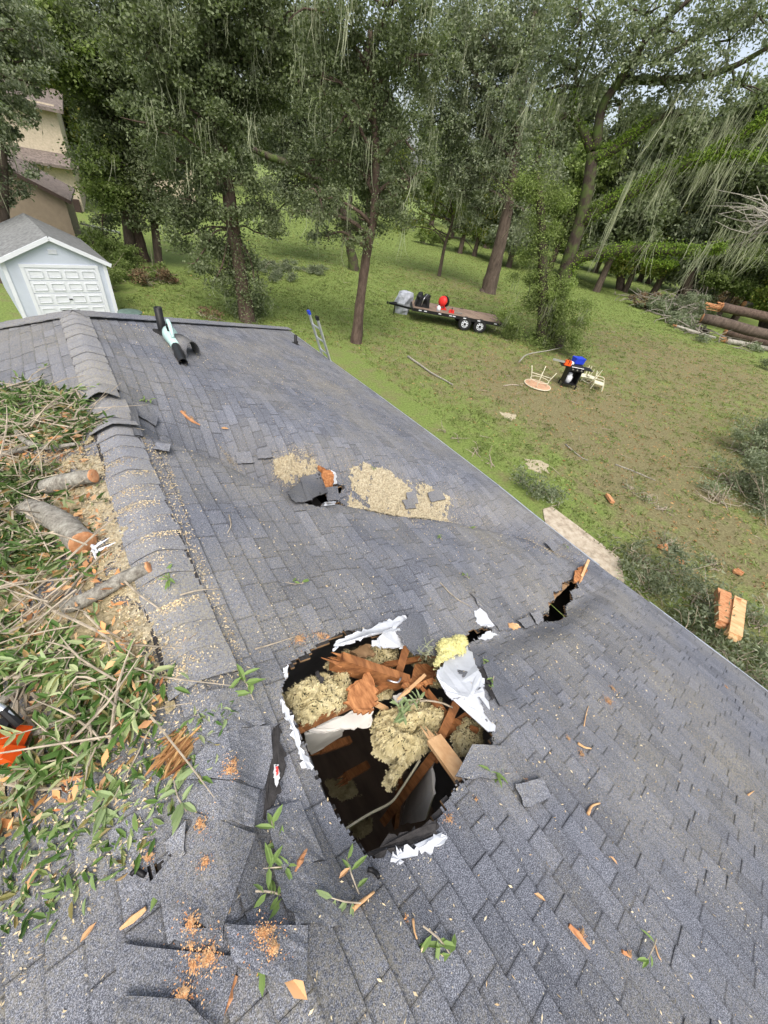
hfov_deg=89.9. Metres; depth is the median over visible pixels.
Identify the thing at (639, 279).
oak tree
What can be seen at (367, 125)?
oak tree
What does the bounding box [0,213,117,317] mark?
shed
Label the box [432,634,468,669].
insulation batt
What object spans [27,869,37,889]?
bark chip
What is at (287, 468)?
sawdust
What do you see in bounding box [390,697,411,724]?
leafy sprig
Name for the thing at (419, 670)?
sheathing piece
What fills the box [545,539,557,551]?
loose shingle
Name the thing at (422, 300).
engine
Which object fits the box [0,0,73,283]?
oak tree
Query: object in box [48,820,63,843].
fallen leaf
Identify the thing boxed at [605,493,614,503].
split log
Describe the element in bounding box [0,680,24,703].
cut branch
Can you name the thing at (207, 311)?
bush
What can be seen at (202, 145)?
oak tree
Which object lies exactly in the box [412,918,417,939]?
twig
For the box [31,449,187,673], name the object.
sawdust
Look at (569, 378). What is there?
propane tank
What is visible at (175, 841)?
loose shingle
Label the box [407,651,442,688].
insulation batt
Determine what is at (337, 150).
oak tree
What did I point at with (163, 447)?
loose shingle
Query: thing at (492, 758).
loose shingle
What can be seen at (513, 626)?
sheathing piece
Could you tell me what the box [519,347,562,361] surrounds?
stick
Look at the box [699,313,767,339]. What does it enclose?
log
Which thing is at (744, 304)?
log
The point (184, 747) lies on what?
dry frond
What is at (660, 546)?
split log
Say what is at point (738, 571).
split log
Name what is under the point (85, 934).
bark chip
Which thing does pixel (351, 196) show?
oak tree
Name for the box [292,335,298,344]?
vent pipe
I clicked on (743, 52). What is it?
sky
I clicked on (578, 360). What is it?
blue box
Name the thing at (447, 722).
broken rafter
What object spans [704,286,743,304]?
bush
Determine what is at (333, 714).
broken rafter
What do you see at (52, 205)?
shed
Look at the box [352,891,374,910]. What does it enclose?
wood splinter
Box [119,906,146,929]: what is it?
wood splinter
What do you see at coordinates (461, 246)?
oak tree
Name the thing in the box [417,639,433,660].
moss tuft
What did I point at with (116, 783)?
fallen leaf
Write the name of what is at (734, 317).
oak tree
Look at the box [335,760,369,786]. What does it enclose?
splintered stick
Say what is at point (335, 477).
underlayment scrap
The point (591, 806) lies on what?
twig
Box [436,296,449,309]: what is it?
fan
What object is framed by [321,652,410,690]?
broken rafter
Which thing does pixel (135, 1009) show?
loose shingle
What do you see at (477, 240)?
oak tree
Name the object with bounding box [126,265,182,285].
bush
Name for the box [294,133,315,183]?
oak tree
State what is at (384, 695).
insulation batt
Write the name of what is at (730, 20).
oak tree
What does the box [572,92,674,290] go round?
oak tree
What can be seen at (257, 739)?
loose shingle
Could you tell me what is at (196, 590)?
twig
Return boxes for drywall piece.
[393,693,405,702]
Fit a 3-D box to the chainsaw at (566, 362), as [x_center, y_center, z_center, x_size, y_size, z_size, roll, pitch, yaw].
[8.214,-6.893,17.528,0.934,0.310,0.272,7,41,-6]
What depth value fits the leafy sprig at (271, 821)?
1.47 m
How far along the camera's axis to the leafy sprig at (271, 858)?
1.36 m
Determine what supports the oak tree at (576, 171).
on the ground at (394, 391)
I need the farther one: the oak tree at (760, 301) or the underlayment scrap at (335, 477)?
the oak tree at (760, 301)
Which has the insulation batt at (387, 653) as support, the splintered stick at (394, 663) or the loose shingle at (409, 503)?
the splintered stick at (394, 663)
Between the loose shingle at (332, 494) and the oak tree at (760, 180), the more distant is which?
the oak tree at (760, 180)
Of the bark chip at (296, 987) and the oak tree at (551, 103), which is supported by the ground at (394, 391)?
the oak tree at (551, 103)
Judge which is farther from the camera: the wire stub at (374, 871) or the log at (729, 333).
the log at (729, 333)
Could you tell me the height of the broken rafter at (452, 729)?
0.284 m
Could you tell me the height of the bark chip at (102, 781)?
0.028 m
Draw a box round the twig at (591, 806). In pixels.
[586,802,600,814]
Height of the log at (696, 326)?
0.426 m
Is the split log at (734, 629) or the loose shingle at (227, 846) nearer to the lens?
the loose shingle at (227, 846)
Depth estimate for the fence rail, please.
23.46 m
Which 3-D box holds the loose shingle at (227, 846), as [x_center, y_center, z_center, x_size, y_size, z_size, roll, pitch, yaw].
[-0.625,1.203,1.298,0.293,0.116,0.255,13,40,1]
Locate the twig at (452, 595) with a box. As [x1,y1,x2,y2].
[440,582,472,607]
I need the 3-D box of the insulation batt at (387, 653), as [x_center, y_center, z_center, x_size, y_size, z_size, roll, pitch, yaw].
[-0.109,0.978,2.532,0.685,0.375,0.235,-16,48,-29]
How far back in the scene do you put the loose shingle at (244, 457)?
4.34 m
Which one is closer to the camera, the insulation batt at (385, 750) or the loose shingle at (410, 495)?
the insulation batt at (385, 750)
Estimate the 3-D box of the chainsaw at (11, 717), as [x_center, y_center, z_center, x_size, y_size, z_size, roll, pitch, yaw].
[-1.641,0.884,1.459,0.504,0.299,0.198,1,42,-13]
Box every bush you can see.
[75,227,165,288]
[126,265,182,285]
[196,306,223,320]
[247,258,329,282]
[411,229,450,244]
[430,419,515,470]
[508,460,661,601]
[601,524,767,689]
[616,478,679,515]
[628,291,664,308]
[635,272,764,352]
[688,410,767,524]
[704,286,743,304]
[759,356,767,369]
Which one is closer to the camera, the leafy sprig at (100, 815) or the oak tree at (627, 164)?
the leafy sprig at (100, 815)
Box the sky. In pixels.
[96,0,767,186]
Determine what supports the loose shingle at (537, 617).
on the house at (714, 740)
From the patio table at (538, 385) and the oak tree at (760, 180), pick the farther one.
the oak tree at (760, 180)
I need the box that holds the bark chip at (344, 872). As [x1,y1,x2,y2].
[339,868,349,877]
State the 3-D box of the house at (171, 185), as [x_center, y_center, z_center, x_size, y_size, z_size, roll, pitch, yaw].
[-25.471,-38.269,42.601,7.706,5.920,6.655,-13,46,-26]
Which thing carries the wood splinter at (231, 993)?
on the house at (714, 740)
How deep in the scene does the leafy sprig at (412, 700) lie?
2.26 m
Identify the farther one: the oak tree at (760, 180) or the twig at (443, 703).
the oak tree at (760, 180)
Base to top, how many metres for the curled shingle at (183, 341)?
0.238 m
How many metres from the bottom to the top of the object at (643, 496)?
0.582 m
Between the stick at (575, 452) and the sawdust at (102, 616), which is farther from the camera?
the stick at (575, 452)
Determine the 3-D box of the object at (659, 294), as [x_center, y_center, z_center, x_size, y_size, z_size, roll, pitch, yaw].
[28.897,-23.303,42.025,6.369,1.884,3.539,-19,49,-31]
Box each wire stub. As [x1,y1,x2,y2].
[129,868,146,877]
[367,866,379,878]
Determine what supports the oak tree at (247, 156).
on the ground at (394, 391)
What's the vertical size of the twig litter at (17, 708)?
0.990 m
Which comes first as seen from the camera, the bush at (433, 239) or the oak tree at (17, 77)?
the oak tree at (17, 77)
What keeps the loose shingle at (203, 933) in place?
on the house at (714, 740)
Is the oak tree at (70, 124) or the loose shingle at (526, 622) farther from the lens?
the oak tree at (70, 124)
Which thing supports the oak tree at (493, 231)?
on the ground at (394, 391)
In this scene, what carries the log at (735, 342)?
on the ground at (394, 391)
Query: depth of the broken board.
4.68 m
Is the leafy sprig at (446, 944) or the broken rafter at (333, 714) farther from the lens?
the broken rafter at (333, 714)
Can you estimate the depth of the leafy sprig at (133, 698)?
1.58 m
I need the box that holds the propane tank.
[565,372,572,382]
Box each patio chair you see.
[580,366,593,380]
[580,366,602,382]
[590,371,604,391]
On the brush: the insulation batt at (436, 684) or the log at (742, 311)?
the log at (742, 311)
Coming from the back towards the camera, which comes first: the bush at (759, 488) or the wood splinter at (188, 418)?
the bush at (759, 488)
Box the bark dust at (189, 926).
[139,412,727,1019]
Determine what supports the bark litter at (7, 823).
on the house at (714, 740)
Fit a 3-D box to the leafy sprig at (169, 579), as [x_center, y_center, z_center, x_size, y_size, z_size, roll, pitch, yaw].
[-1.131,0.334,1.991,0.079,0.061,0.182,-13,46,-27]
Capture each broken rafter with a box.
[298,685,388,733]
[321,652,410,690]
[379,751,437,826]
[392,776,402,829]
[395,646,408,671]
[420,726,462,781]
[436,697,459,738]
[445,711,473,738]
[578,559,589,582]
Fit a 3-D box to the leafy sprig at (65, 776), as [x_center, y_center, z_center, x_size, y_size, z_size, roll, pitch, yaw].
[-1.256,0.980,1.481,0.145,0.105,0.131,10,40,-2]
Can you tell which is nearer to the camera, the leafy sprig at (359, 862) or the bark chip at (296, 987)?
the bark chip at (296, 987)
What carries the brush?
on the ground at (394, 391)
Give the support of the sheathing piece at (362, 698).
on the insulation batt at (303, 714)
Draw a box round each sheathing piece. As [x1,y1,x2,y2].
[343,672,378,714]
[350,644,375,658]
[401,663,437,689]
[508,623,520,629]
[548,584,568,606]
[573,564,587,582]
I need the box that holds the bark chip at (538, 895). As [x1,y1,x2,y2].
[534,893,544,900]
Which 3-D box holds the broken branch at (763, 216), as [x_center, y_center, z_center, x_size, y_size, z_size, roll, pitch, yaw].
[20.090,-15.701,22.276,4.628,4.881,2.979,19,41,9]
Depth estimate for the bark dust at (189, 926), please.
1.16 m
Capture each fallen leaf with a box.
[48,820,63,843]
[90,827,102,848]
[110,777,122,791]
[132,812,137,831]
[150,897,156,911]
[259,973,264,996]
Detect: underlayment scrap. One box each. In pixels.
[324,501,335,505]
[331,470,336,483]
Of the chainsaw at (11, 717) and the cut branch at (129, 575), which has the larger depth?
the cut branch at (129, 575)
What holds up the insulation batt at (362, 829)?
on the house at (714, 740)
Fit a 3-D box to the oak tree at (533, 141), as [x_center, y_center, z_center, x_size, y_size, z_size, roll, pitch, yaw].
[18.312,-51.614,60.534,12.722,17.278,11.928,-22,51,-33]
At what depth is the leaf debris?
1.60 m
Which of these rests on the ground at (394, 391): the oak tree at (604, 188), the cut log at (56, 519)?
the oak tree at (604, 188)
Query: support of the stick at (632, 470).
on the ground at (394, 391)
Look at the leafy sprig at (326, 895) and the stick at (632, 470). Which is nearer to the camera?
the leafy sprig at (326, 895)
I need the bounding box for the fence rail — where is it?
[80,222,120,245]
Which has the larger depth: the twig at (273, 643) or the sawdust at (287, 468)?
the sawdust at (287, 468)
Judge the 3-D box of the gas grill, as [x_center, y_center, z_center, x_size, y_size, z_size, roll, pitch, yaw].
[8.793,-6.379,17.982,1.460,1.060,0.605,11,40,-2]
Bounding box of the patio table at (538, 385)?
[524,366,556,390]
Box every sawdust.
[0,414,178,833]
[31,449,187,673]
[273,452,317,483]
[347,461,456,521]
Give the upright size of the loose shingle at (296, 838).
0.124 m
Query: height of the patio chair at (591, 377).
0.750 m
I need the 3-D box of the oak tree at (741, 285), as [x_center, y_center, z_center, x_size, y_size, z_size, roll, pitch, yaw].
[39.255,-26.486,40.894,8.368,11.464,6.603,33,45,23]
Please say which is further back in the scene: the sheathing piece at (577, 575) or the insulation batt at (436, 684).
the sheathing piece at (577, 575)
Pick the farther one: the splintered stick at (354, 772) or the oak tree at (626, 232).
the oak tree at (626, 232)
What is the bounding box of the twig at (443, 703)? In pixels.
[398,699,452,712]
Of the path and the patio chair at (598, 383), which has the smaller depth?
the path
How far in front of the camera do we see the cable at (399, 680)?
2.29 m
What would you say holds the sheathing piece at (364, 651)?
on the insulation batt at (387, 653)
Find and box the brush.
[615,284,760,351]
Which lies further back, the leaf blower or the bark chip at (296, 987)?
the leaf blower
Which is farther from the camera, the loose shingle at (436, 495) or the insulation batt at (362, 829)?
the loose shingle at (436, 495)
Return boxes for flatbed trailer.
[387,300,501,332]
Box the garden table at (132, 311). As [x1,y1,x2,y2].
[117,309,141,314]
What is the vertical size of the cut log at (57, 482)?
0.200 m
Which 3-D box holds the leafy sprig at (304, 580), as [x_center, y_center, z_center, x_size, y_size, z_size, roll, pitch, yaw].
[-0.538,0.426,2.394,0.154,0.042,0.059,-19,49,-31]
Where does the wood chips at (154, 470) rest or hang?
on the house at (714, 740)
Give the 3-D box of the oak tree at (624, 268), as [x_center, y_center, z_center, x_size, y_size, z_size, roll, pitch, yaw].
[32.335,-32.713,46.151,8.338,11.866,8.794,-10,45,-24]
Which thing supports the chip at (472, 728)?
on the insulation batt at (385, 750)
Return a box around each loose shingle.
[105,943,237,1023]
[116,995,209,1023]
[128,403,142,436]
[137,408,158,426]
[146,813,255,933]
[153,442,170,451]
[161,820,185,858]
[173,925,222,945]
[181,780,259,827]
[185,744,271,789]
[192,687,266,735]
[201,725,272,758]
[224,923,307,982]
[235,451,253,463]
[256,446,272,458]
[266,800,324,870]
[274,861,343,927]
[287,482,312,502]
[300,472,327,499]
[326,486,339,500]
[402,498,415,509]
[406,491,418,503]
[427,489,445,501]
[455,744,506,779]
[482,660,516,705]
[515,778,551,807]
[517,616,535,627]
[530,611,543,624]
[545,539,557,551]
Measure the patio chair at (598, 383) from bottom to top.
0.773 m
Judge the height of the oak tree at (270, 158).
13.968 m
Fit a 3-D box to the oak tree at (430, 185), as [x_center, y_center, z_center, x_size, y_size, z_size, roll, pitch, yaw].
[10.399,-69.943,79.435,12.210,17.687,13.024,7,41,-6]
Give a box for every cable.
[345,760,420,829]
[387,677,401,682]
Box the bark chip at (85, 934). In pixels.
[80,922,95,941]
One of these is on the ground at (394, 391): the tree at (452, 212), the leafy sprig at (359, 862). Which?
the tree at (452, 212)
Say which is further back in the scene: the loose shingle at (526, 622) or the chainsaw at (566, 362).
the chainsaw at (566, 362)
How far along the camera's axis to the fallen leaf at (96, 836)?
1.35 m
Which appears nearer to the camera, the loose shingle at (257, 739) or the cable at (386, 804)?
the loose shingle at (257, 739)
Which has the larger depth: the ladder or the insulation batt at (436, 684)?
the ladder
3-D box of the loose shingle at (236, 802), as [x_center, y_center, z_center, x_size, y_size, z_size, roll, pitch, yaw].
[-0.609,1.089,1.432,0.264,0.151,0.125,6,41,-8]
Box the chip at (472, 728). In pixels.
[453,718,478,733]
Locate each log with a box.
[14,498,115,558]
[37,469,98,494]
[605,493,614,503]
[657,544,667,550]
[669,318,710,333]
[673,324,715,338]
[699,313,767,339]
[705,302,767,322]
[714,588,741,628]
[720,337,767,350]
[722,329,767,345]
[723,596,746,641]
[733,568,744,575]
[741,301,754,308]
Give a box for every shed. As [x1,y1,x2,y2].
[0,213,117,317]
[8,156,80,236]
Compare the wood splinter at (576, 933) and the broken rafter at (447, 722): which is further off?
the broken rafter at (447, 722)
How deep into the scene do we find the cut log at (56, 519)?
2.19 m
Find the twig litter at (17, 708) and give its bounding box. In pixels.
[0,368,230,826]
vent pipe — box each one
[152,306,164,335]
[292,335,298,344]
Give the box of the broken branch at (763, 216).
[700,187,767,281]
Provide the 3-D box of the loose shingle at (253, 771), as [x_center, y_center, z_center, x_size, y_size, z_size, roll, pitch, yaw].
[-0.605,1.013,1.528,0.293,0.198,0.117,4,41,-9]
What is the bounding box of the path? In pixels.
[543,506,623,581]
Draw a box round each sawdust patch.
[499,412,515,420]
[525,459,548,472]
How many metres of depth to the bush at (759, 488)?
12.73 m
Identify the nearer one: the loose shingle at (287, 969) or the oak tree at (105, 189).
the loose shingle at (287, 969)
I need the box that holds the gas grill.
[558,362,592,389]
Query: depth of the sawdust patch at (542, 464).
12.12 m
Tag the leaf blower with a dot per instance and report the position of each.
(169, 331)
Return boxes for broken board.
[317,465,333,486]
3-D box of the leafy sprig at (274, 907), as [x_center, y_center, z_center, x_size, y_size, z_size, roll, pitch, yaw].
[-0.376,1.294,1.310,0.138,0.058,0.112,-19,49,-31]
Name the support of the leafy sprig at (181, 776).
on the house at (714, 740)
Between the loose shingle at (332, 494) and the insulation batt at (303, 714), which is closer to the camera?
the insulation batt at (303, 714)
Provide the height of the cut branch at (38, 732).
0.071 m
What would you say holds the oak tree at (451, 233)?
on the ground at (394, 391)
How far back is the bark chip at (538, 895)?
1.55 m
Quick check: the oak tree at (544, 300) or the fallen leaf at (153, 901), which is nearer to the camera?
the fallen leaf at (153, 901)
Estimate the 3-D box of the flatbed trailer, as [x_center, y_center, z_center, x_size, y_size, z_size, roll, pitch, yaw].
[3.530,-11.893,23.283,6.881,0.760,2.180,7,41,-6]
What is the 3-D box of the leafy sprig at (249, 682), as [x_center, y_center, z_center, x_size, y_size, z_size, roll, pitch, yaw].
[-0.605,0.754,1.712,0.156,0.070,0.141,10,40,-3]
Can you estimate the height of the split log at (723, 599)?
0.284 m
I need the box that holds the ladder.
[307,310,330,360]
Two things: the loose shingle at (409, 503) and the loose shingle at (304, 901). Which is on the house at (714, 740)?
the loose shingle at (304, 901)
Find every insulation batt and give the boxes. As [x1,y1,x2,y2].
[282,672,352,726]
[323,646,400,674]
[324,778,361,801]
[348,816,372,839]
[369,697,443,792]
[375,685,393,700]
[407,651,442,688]
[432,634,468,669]
[450,716,485,757]
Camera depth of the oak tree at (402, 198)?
87.46 m
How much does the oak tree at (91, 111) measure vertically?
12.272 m
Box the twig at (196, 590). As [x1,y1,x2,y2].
[180,589,218,595]
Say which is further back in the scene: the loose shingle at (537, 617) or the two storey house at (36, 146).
the two storey house at (36, 146)
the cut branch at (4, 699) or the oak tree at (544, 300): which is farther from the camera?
the oak tree at (544, 300)
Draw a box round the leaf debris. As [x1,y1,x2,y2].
[0,370,235,945]
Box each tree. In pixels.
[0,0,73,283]
[0,0,155,261]
[0,52,106,134]
[8,0,216,261]
[39,80,108,191]
[74,0,323,323]
[99,7,220,262]
[174,65,237,185]
[174,106,234,187]
[229,109,264,185]
[231,0,365,271]
[260,115,294,178]
[271,0,474,344]
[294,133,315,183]
[311,69,358,212]
[336,83,414,224]
[347,184,356,208]
[388,174,484,275]
[391,143,411,204]
[393,0,574,294]
[406,121,465,225]
[432,142,477,238]
[440,137,504,253]
[453,160,507,256]
[481,146,571,267]
[483,108,554,248]
[486,0,767,349]
[489,131,599,361]
[531,73,616,258]
[534,88,588,153]
[546,139,630,270]
[551,175,620,255]
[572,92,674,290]
[578,105,712,292]
[591,158,644,272]
[601,191,698,292]
[636,273,643,281]
[641,181,738,294]
[645,276,652,283]
[652,91,759,308]
[675,186,759,297]
[696,204,767,315]
[703,67,767,327]
[718,250,750,320]
[745,274,767,328]
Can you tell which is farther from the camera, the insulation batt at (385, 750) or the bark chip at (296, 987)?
the insulation batt at (385, 750)
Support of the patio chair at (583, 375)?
on the ground at (394, 391)
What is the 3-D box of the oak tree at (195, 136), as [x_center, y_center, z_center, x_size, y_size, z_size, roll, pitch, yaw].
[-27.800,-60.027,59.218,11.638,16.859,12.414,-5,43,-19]
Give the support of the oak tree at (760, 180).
on the ground at (394, 391)
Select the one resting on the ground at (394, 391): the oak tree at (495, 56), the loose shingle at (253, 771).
the oak tree at (495, 56)
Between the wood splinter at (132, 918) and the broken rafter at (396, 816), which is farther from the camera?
the broken rafter at (396, 816)
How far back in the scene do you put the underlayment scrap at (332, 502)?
3.57 m
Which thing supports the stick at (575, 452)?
on the ground at (394, 391)
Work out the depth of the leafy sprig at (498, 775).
1.90 m
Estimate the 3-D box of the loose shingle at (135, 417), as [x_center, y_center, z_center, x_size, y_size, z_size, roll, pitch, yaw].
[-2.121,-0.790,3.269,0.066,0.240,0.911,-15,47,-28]
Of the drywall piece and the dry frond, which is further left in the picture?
the dry frond
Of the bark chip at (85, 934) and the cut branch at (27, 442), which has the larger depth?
the cut branch at (27, 442)
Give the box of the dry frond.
[144,726,200,780]
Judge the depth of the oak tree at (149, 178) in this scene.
20.19 m
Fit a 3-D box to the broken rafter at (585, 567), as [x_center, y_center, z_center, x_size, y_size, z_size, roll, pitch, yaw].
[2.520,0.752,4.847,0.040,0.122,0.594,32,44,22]
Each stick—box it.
[308,736,351,755]
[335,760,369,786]
[375,701,388,710]
[380,656,421,667]
[397,674,426,700]
[407,355,452,384]
[420,686,446,715]
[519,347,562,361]
[565,444,587,460]
[615,464,653,479]
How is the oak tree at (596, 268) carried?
on the ground at (394, 391)
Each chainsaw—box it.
[0,702,32,766]
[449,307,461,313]
[553,358,573,365]
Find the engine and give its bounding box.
[414,292,430,308]
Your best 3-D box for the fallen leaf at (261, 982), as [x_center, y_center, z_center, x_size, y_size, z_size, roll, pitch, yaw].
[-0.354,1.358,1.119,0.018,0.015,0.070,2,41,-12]
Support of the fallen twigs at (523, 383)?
on the ground at (394, 391)
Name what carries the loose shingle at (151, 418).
on the house at (714, 740)
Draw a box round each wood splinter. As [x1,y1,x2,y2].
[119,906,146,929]
[180,410,199,424]
[225,974,237,1012]
[295,848,307,871]
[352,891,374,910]
[568,923,590,949]
[621,949,630,957]
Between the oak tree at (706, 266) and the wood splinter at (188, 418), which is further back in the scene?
the oak tree at (706, 266)
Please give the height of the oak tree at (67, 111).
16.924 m
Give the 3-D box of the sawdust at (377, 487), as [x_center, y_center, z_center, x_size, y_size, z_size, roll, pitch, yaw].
[0.281,-0.151,4.881,2.170,1.348,1.470,-19,49,-31]
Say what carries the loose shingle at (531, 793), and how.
on the house at (714, 740)
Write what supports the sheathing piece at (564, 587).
on the house at (714, 740)
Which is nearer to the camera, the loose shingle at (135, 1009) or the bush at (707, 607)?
the loose shingle at (135, 1009)
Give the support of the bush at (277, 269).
on the ground at (394, 391)
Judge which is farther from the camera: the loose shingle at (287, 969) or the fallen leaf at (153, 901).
the fallen leaf at (153, 901)
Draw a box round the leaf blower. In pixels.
[162,319,187,365]
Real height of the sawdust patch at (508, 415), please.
0.030 m
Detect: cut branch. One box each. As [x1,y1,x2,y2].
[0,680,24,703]
[2,413,75,449]
[2,445,29,456]
[32,710,80,735]
[59,562,151,613]
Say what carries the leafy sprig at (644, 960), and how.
on the house at (714, 740)
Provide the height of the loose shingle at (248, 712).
0.128 m
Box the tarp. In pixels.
[394,290,413,314]
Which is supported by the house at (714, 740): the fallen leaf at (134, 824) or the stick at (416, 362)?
the fallen leaf at (134, 824)
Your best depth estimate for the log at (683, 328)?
33.40 m
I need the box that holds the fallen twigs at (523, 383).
[177,261,761,599]
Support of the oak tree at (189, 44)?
on the ground at (394, 391)
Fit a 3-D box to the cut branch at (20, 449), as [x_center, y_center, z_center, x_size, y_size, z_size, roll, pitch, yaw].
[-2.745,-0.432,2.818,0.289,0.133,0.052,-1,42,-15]
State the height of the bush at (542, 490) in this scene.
0.628 m
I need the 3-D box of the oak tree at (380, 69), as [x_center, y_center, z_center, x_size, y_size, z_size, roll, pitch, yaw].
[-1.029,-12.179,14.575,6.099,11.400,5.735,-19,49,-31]
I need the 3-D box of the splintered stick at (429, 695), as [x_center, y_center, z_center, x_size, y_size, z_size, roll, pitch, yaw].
[0.307,1.196,2.446,0.311,0.138,0.048,33,45,23]
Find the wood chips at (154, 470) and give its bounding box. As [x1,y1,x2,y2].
[0,326,759,1023]
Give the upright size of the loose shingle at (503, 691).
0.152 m
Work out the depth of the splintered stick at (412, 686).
2.32 m
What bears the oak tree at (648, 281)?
on the ground at (394, 391)
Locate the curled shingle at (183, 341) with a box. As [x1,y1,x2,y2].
[174,333,200,356]
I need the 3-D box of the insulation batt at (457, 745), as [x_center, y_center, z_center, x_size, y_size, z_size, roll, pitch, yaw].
[0.509,1.345,2.286,0.218,0.172,0.337,37,46,27]
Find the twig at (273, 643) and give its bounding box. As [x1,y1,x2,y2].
[255,635,299,649]
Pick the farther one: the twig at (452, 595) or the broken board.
the broken board
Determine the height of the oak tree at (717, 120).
18.759 m
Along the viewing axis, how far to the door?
14.59 m
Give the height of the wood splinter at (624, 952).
0.014 m
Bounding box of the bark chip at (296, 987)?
[284,979,306,999]
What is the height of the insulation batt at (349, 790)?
0.210 m
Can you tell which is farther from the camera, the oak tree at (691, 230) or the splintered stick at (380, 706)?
the oak tree at (691, 230)
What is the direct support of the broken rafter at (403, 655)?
on the house at (714, 740)
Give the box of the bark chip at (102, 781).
[99,770,116,789]
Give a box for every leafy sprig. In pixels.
[43,758,70,790]
[86,779,132,836]
[115,695,148,725]
[157,764,198,835]
[160,564,174,589]
[229,663,264,699]
[253,880,281,919]
[256,804,283,848]
[263,843,296,887]
[285,578,309,583]
[316,890,360,915]
[342,844,367,894]
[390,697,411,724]
[402,689,424,709]
[419,925,456,960]
[479,765,509,786]
[637,929,656,967]
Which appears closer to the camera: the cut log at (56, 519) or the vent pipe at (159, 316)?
the cut log at (56, 519)
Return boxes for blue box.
[571,356,586,364]
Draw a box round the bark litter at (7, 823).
[0,407,166,836]
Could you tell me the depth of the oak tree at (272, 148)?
82.90 m
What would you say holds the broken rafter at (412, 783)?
attached to the house at (714, 740)
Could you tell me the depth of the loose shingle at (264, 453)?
4.45 m
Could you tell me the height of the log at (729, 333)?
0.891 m
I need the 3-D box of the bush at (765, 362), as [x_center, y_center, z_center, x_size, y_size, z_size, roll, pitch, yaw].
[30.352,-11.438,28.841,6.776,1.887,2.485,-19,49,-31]
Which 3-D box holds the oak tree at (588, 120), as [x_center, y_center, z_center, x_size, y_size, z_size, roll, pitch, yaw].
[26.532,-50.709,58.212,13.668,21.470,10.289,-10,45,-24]
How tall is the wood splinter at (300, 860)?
0.058 m
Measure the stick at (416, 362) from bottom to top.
0.094 m
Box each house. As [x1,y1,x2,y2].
[0,310,767,1023]
[2,80,85,212]
[124,145,195,203]
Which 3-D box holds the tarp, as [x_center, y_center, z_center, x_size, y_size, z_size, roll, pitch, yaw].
[1.211,-12.748,23.321,1.250,1.250,0.892,-19,49,-31]
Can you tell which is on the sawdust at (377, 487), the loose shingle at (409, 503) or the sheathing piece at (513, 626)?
the loose shingle at (409, 503)
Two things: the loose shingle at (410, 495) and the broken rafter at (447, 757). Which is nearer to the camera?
the broken rafter at (447, 757)
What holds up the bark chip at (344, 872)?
on the house at (714, 740)
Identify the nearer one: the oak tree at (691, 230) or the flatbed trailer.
the flatbed trailer
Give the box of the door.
[24,267,106,314]
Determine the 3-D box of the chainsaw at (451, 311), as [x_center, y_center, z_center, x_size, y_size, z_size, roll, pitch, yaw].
[4.199,-11.805,22.546,0.813,0.284,0.226,1,42,-13]
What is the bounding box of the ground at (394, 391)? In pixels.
[0,161,767,683]

